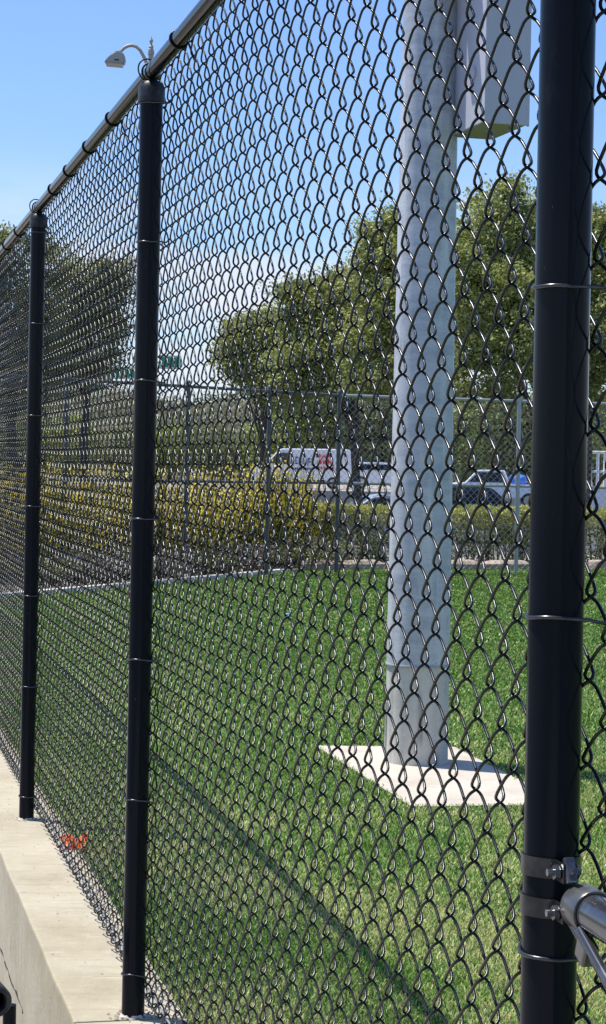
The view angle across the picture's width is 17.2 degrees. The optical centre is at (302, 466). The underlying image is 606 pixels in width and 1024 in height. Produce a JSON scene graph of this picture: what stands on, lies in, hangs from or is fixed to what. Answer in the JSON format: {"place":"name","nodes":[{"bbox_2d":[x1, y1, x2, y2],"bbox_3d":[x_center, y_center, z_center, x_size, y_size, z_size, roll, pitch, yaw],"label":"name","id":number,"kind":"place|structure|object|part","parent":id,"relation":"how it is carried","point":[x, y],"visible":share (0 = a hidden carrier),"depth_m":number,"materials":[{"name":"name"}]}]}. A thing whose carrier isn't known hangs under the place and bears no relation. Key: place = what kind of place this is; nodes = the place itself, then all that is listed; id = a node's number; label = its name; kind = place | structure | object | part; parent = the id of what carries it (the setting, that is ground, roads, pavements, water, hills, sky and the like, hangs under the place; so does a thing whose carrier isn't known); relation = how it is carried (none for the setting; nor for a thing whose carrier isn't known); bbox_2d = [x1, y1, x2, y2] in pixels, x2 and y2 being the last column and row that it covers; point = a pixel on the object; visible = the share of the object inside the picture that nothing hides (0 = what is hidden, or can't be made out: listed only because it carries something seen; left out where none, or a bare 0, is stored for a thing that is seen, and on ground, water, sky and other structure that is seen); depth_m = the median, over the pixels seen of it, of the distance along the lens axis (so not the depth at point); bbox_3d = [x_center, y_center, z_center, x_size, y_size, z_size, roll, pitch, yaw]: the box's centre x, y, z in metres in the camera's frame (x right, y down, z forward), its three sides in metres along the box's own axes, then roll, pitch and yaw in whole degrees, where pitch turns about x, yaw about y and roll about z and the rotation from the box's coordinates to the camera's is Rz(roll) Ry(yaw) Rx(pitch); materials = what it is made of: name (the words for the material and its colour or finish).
{"place":"outdoors","nodes":[
{"label":"outdoors","id":0,"kind":"place"},
{"bbox_2d":[50,476,390,491],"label":"road","id":1,"kind":"structure","parent":0,"point":[344,487],"depth_m":123.30,"materials":[{"name":"grey asphalt"}]},
{"bbox_2d":[0,420,60,477],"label":"bush","id":2,"kind":"object","parent":1,"relation":"on","point":[22,444],"visible":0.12,"depth_m":149.31,"materials":[{"name":"green plant"}]},
{"bbox_2d":[42,410,106,477],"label":"bush","id":3,"kind":"object","parent":1,"relation":"on","point":[90,430],"visible":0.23,"depth_m":149.49,"materials":[{"name":"green plant"}]},
{"bbox_2d":[106,367,134,378],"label":"highway sign","id":4,"kind":"object","parent":1,"relation":"on","point":[128,376],"visible":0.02,"depth_m":167.94,"materials":[{"name":"teal metal"}]},
{"bbox_2d":[89,424,161,478],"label":"bush","id":5,"kind":"object","parent":1,"relation":"on","point":[117,449],"visible":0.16,"depth_m":149.10,"materials":[{"name":"green plant"}]},
{"bbox_2d":[127,416,200,479],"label":"bush","id":6,"kind":"object","parent":1,"relation":"on","point":[177,447],"visible":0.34,"depth_m":149.20,"materials":[{"name":"green plant"}]},
{"bbox_2d":[158,355,180,368],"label":"highway sign","id":7,"kind":"object","parent":1,"relation":"on","point":[169,360],"visible":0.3,"depth_m":167.94,"materials":[{"name":"teal metal"}]},
{"bbox_2d":[180,422,259,479],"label":"bush","id":8,"kind":"object","parent":1,"relation":"on","point":[222,448],"visible":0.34,"depth_m":149.15,"materials":[{"name":"green plant"}]},
{"bbox_2d":[232,418,296,480],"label":"bush","id":9,"kind":"object","parent":1,"relation":"on","point":[252,453],"visible":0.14,"depth_m":149.42,"materials":[{"name":"green plant"}]},
{"bbox_2d":[256,373,335,454],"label":"bush","id":10,"kind":"object","parent":1,"relation":"on","point":[291,430],"visible":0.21,"depth_m":149.10,"materials":[{"name":"green plant"}]},
{"bbox_2d":[251,448,351,488],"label":"van","id":11,"kind":"object","parent":1,"relation":"on","point":[309,452],"visible":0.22,"depth_m":115.06,"materials":[{"name":"white paint"}]},
{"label":"side window","id":12,"kind":"part","parent":11,"relation":"part of","materials":[{"name":"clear glass"}]},
{"bbox_2d":[294,378,381,481],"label":"bush","id":13,"kind":"object","parent":1,"relation":"on","point":[330,433],"visible":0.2,"depth_m":148.89,"materials":[{"name":"green plant"}]},
{"bbox_2d":[342,386,392,463],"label":"bush","id":14,"kind":"object","parent":1,"relation":"on","point":[376,433],"visible":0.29,"depth_m":149.36,"materials":[{"name":"green plant"}]},
{"bbox_2d":[349,462,390,488],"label":"car","id":15,"kind":"object","parent":1,"relation":"on","point":[376,478],"visible":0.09,"depth_m":121.10,"materials":[{"name":"white paint"}]},
{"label":"side window","id":16,"kind":"part","parent":15,"relation":"part of","materials":[{"name":"black glass"}]},
{"bbox_2d":[380,400,475,473],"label":"bush","id":17,"kind":"object","parent":1,"relation":"on","point":[453,437],"visible":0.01,"depth_m":149.23,"materials":[{"name":"green plant"}]},
{"bbox_2d":[452,390,515,481],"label":"bush","id":18,"kind":"object","parent":1,"relation":"on","point":[463,446],"visible":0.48,"depth_m":148.99,"materials":[{"name":"green plant"}]},
{"bbox_2d":[463,389,531,482],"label":"bush","id":19,"kind":"object","parent":1,"relation":"on","point":[511,454],"visible":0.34,"depth_m":149.01,"materials":[{"name":"green plant"}]},
{"bbox_2d":[504,384,532,484],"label":"bush","id":20,"kind":"object","parent":1,"relation":"on","point":[526,468],"visible":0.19,"depth_m":149.07,"materials":[{"name":"green plant"}]},
{"bbox_2d":[591,387,605,485],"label":"bush","id":21,"kind":"object","parent":1,"relation":"on","point":[602,430],"visible":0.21,"depth_m":149.16,"materials":[{"name":"green plant"}]},
{"bbox_2d":[0,409,602,485],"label":"hill","id":22,"kind":"structure","parent":0,"point":[181,466],"depth_m":175.05,"materials":[{"name":"green plant"}]},
{"bbox_2d":[0,384,603,470],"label":"hillside scrub","id":23,"kind":"object","parent":22,"relation":"on","point":[224,407],"visible":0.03,"depth_m":202.54,"materials":[{"name":"green plant"}]},
{"bbox_2d":[1,508,604,554],"bbox_3d":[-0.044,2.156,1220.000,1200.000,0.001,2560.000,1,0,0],"label":"ground","id":24,"kind":"structure","parent":0,"point":[507,544],"depth_m":58.99,"materials":[{"name":"soil"}]},
{"bbox_2d":[0,220,105,534],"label":"tree","id":25,"kind":"object","parent":24,"relation":"on","point":[5,232],"visible":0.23,"depth_m":57.90,"materials":[{"name":"green plant"}]},
{"bbox_2d":[44,247,136,506],"bbox_3d":[-6.725,-2.315,60.202,4.414,8.697,3.319,1,0,0],"label":"tree","id":26,"kind":"object","parent":24,"relation":"on","point":[108,314],"visible":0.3,"depth_m":59.73,"materials":[{"name":"green plant"}]},
{"bbox_2d":[0,726,188,1023],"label":"concrete wall","id":27,"kind":"structure","parent":24,"relation":"on","point":[61,962],"depth_m":6.45,"materials":[{"name":"concrete"}]},
{"bbox_2d":[0,0,605,1023],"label":"chain link fence","id":28,"kind":"object","parent":27,"relation":"on","point":[562,910],"visible":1,"depth_m":3.80,"materials":[{"name":"black metal"}]},
{"bbox_2d":[104,36,153,67],"bbox_3d":[-4.543,-4.545,51.992,1.403,13.215,0.455,1,0,0],"label":"street lamp","id":29,"kind":"object","parent":24,"relation":"on","point":[116,59],"visible":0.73,"depth_m":51.92,"materials":[{"name":"grey metal"}]},
{"bbox_2d":[202,296,314,480],"bbox_3d":[-1.049,-1.127,51.936,3.350,6.531,2.960,1,0,0],"label":"tree","id":30,"kind":"object","parent":24,"relation":"on","point":[243,357],"visible":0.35,"depth_m":51.62,"materials":[{"name":"green plant"}]},
{"bbox_2d":[1,485,520,507],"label":"retaining wall","id":31,"kind":"structure","parent":24,"relation":"on","point":[349,500],"depth_m":100.00,"materials":[{"name":"beige concrete"}]},
{"bbox_2d":[0,553,603,591],"bbox_3d":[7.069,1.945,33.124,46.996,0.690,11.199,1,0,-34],"label":"planting bed","id":32,"kind":"object","parent":24,"relation":"on","point":[296,569],"visible":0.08,"depth_m":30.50,"materials":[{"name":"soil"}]},
{"bbox_2d":[0,455,74,582],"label":"flowering shrub","id":33,"kind":"object","parent":32,"relation":"on","point":[40,519],"visible":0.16,"depth_m":23.83,"materials":[{"name":"yellow plant"}]},
{"bbox_2d":[3,538,90,586],"bbox_3d":[-3.018,1.163,23.402,1.111,0.680,1.127,1,0,0],"label":"dry shrub","id":34,"kind":"object","parent":32,"relation":"on","point":[58,572],"visible":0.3,"depth_m":23.26,"materials":[{"name":"brown plant"}]},
{"bbox_2d":[0,453,121,580],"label":"flowering shrub","id":35,"kind":"object","parent":32,"relation":"on","point":[86,528],"visible":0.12,"depth_m":24.36,"materials":[{"name":"yellow plant"}]},
{"bbox_2d":[44,463,131,571],"bbox_3d":[-2.698,0.713,25.617,1.462,1.618,1.592,1,0,0],"label":"flowering shrub","id":36,"kind":"object","parent":32,"relation":"on","point":[125,513],"visible":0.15,"depth_m":25.34,"materials":[{"name":"yellow plant"}]},
{"bbox_2d":[46,542,130,584],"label":"dry shrub","id":37,"kind":"object","parent":32,"relation":"on","point":[99,576],"visible":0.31,"depth_m":23.81,"materials":[{"name":"brown plant"}]},
{"bbox_2d":[71,544,162,582],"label":"dry shrub","id":38,"kind":"object","parent":32,"relation":"on","point":[126,557],"visible":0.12,"depth_m":24.26,"materials":[{"name":"brown plant"}]},
{"bbox_2d":[80,472,172,572],"bbox_3d":[-2.354,0.796,26.201,1.318,1.441,1.298,1,0,0],"label":"flowering shrub","id":39,"kind":"object","parent":32,"relation":"on","point":[131,507],"visible":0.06,"depth_m":26.03,"materials":[{"name":"yellow plant"}]},
{"bbox_2d":[117,536,200,582],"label":"dry shrub","id":40,"kind":"object","parent":32,"relation":"on","point":[182,565],"visible":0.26,"depth_m":24.90,"materials":[{"name":"brown plant"}]},
{"bbox_2d":[114,461,225,572],"bbox_3d":[-1.803,0.734,26.630,1.429,1.718,1.352,1,0,-35],"label":"flowering shrub","id":41,"kind":"object","parent":32,"relation":"on","point":[190,527],"visible":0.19,"depth_m":26.47,"materials":[{"name":"yellow plant"}]},
{"bbox_2d":[0,373,341,579],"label":"dark fence","id":42,"kind":"object","parent":32,"relation":"on","point":[338,395],"visible":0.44,"depth_m":26.70,"materials":[{"name":"grey metal"}]},
{"bbox_2d":[155,534,250,575],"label":"dry shrub","id":43,"kind":"object","parent":32,"relation":"on","point":[204,570],"visible":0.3,"depth_m":26.21,"materials":[{"name":"brown plant"}]},
{"bbox_2d":[160,465,249,567],"bbox_3d":[-1.404,0.767,27.576,1.353,1.577,1.327,1,0,0],"label":"flowering shrub","id":44,"kind":"object","parent":32,"relation":"on","point":[227,515],"visible":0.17,"depth_m":27.44,"materials":[{"name":"yellow plant"}]},
{"bbox_2d":[194,466,275,565],"bbox_3d":[-0.975,0.774,28.635,1.260,1.687,1.309,1,0,0],"label":"flowering shrub","id":45,"kind":"object","parent":32,"relation":"on","point":[256,524],"visible":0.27,"depth_m":28.36,"materials":[{"name":"yellow plant"}]},
{"bbox_2d":[200,537,282,571],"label":"dry shrub","id":46,"kind":"object","parent":32,"relation":"on","point":[246,563],"visible":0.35,"depth_m":27.29,"materials":[{"name":"brown plant"}]},
{"bbox_2d":[226,454,299,563],"bbox_3d":[-0.601,0.692,29.226,1.076,1.755,1.100,1,0,40],"label":"flowering shrub","id":47,"kind":"object","parent":32,"relation":"on","point":[278,522],"visible":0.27,"depth_m":29.07,"materials":[{"name":"yellow plant"}]},
{"bbox_2d":[230,533,311,569],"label":"dry shrub","id":48,"kind":"object","parent":32,"relation":"on","point":[284,556],"visible":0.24,"depth_m":28.16,"materials":[{"name":"brown plant"}]},
{"bbox_2d":[258,465,321,562],"bbox_3d":[-0.247,0.773,29.995,1.070,1.629,1.038,1,0,0],"label":"flowering shrub","id":49,"kind":"object","parent":32,"relation":"on","point":[302,524],"visible":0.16,"depth_m":29.84,"materials":[{"name":"yellow plant"}]},
{"bbox_2d":[269,534,341,568],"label":"dry shrub","id":50,"kind":"object","parent":32,"relation":"on","point":[309,554],"visible":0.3,"depth_m":28.77,"materials":[{"name":"brown plant"}]},
{"bbox_2d":[287,497,342,558],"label":"flowering shrub","id":51,"kind":"object","parent":32,"relation":"on","point":[315,528],"visible":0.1,"depth_m":30.18,"materials":[{"name":"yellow plant"}]},
{"bbox_2d":[301,560,339,569],"bbox_3d":[0.237,1.444,28.882,0.663,0.212,0.271,1,0,-24],"label":"border stone","id":52,"kind":"object","parent":32,"relation":"on","point":[321,565],"visible":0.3,"depth_m":28.76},
{"bbox_2d":[286,535,365,562],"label":"dry shrub","id":53,"kind":"object","parent":32,"relation":"on","point":[341,553],"visible":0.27,"depth_m":29.10,"materials":[{"name":"brown plant"}]},
{"bbox_2d":[341,559,385,569],"bbox_3d":[0.856,1.453,29.147,0.719,0.216,0.273,1,0,-24],"label":"border stone","id":54,"kind":"object","parent":32,"relation":"on","point":[365,564],"visible":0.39,"depth_m":29.03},
{"bbox_2d":[307,501,605,562],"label":"hedge","id":55,"kind":"object","parent":32,"relation":"on","point":[458,509],"visible":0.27,"depth_m":31.27,"materials":[{"name":"green plant"}]},
{"bbox_2d":[451,560,482,568],"bbox_3d":[2.311,1.484,29.766,0.771,0.216,0.271,1,0,-22],"label":"border stone","id":56,"kind":"object","parent":32,"relation":"on","point":[467,564],"visible":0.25,"depth_m":29.69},
{"bbox_2d":[485,560,528,568],"bbox_3d":[3.062,1.502,30.084,0.880,0.212,0.271,1,0,-23],"label":"border stone","id":57,"kind":"object","parent":32,"relation":"on","point":[522,563],"visible":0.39,"depth_m":29.96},
{"bbox_2d":[588,560,605,568],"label":"border stone","id":58,"kind":"object","parent":32,"relation":"on","point":[594,562],"visible":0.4,"depth_m":30.58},
{"bbox_2d":[0,568,605,1023],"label":"turf base","id":59,"kind":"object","parent":24,"relation":"on","point":[272,872],"visible":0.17,"depth_m":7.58,"materials":[{"name":"green plant"}]},
{"bbox_2d":[62,833,87,847],"bbox_3d":[-0.864,1.402,7.589,0.112,0.058,0.117,-7,12,-6],"label":"plastic scrap","id":60,"kind":"object","parent":59,"relation":"on","point":[71,838],"visible":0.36,"depth_m":7.57,"materials":[{"name":"orange plastic"}]},
{"bbox_2d":[0,569,287,597],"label":"kerb","id":61,"kind":"structure","parent":59,"relation":"on","point":[213,576],"depth_m":24.79,"materials":[{"name":"grey concrete"}]},
{"bbox_2d":[315,745,524,807],"bbox_3d":[0.613,1.730,9.729,0.734,0.500,1.899,1,0,-12],"label":"concrete pad","id":62,"kind":"object","parent":59,"relation":"on","point":[513,790],"visible":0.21,"depth_m":9.50,"materials":[{"name":"white concrete"}]},
{"bbox_2d":[384,0,456,765],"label":"light pole","id":63,"kind":"object","parent":62,"relation":"on","point":[440,384],"visible":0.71,"depth_m":9.95,"materials":[{"name":"grey metal"}]},
{"bbox_2d":[454,0,531,139],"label":"electrical cabinet","id":64,"kind":"object","parent":63,"relation":"attached to","point":[516,15],"visible":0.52,"depth_m":9.64,"materials":[{"name":"white metal"}]},
{"bbox_3d":[0.988,-2.319,9.630,0.231,1.354,0.020,1,0,-16],"label":"door","id":65,"kind":"part","parent":64,"relation":"part of","materials":[{"name":"grey metal"}]},
{"bbox_2d":[339,394,605,573],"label":"galvanised fence","id":66,"kind":"object","parent":59,"relation":"on","point":[518,486],"visible":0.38,"depth_m":28.68,"materials":[{"name":"grey metal"}]},
{"bbox_2d":[249,256,380,552],"bbox_3d":[0.478,-1.525,49.953,3.606,7.413,3.201,1,0,-16],"label":"tree","id":67,"kind":"object","parent":24,"relation":"on","point":[331,314],"visible":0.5,"depth_m":49.50,"materials":[{"name":"green plant"}]},
{"bbox_2d":[315,494,461,542],"bbox_3d":[2.206,1.492,57.999,4.530,1.419,1.828,1,0,-8],"label":"car","id":68,"kind":"object","parent":24,"relation":"on","point":[372,498],"visible":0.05,"depth_m":57.21,"materials":[{"name":"silver metal"}]},
{"bbox_3d":[2.600,1.074,57.236,2.300,0.330,0.154,1,0,-8],"label":"side window","id":69,"kind":"part","parent":68,"relation":"part of","materials":[{"name":"black glass"}]},
{"bbox_2d":[321,190,466,407],"bbox_3d":[2.428,-2.131,46.719,4.018,8.695,3.020,1,0,18],"label":"tree","id":70,"kind":"object","parent":24,"relation":"on","point":[377,302],"visible":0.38,"depth_m":46.54,"materials":[{"name":"green plant"}]},
{"bbox_2d":[452,486,529,541],"bbox_3d":[5.034,1.419,60.001,4.430,1.680,1.824,1,0,-6],"label":"car","id":71,"kind":"object","parent":24,"relation":"on","point":[473,493],"visible":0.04,"depth_m":59.24,"materials":[{"name":"black paint"}]},
{"bbox_3d":[4.658,0.911,59.177,2.670,0.400,0.121,1,0,-6],"label":"side window","id":72,"kind":"part","parent":71,"relation":"part of","materials":[{"name":"black glass"}]},
{"bbox_2d":[452,469,530,505],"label":"pickup truck","id":73,"kind":"object","parent":24,"relation":"on","point":[493,479],"visible":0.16,"depth_m":94.12,"materials":[{"name":"white paint"}]},
{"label":"side window","id":74,"kind":"part","parent":73,"relation":"part of","materials":[{"name":"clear glass"}]},
{"bbox_2d":[509,474,526,484],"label":"tarpaulin","id":75,"kind":"object","parent":73,"relation":"in","point":[522,480],"visible":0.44,"depth_m":94.46,"materials":[{"name":"blue fabric"}]},
{"bbox_2d":[454,170,601,420],"bbox_3d":[4.469,-2.184,43.786,4.478,8.874,4.384,1,0,0],"label":"tree","id":76,"kind":"object","parent":24,"relation":"on","point":[523,336],"visible":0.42,"depth_m":43.29,"materials":[{"name":"green plant"}]},
{"bbox_2d":[586,201,605,533],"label":"tree","id":77,"kind":"object","parent":24,"relation":"on","point":[597,374],"visible":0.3,"depth_m":44.55,"materials":[{"name":"green plant"}]},
{"bbox_2d":[590,451,605,507],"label":"utility truck","id":78,"kind":"object","parent":24,"relation":"on","point":[600,493],"visible":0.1,"depth_m":77.03,"materials":[{"name":"white paint"}]},
{"bbox_2d":[0,0,605,420],"label":"sky","id":79,"kind":"structure","parent":0,"point":[57,86],"materials":[{"name":"blue"}]},
{"label":"walkway","id":80,"kind":"structure","parent":0,"visible":0},
{"bbox_2d":[0,982,15,1023],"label":"handrail","id":81,"kind":"object","parent":80,"relation":"on","point":[7,1009],"visible":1,"depth_m":5.04,"materials":[{"name":"black metal"}]}
]}

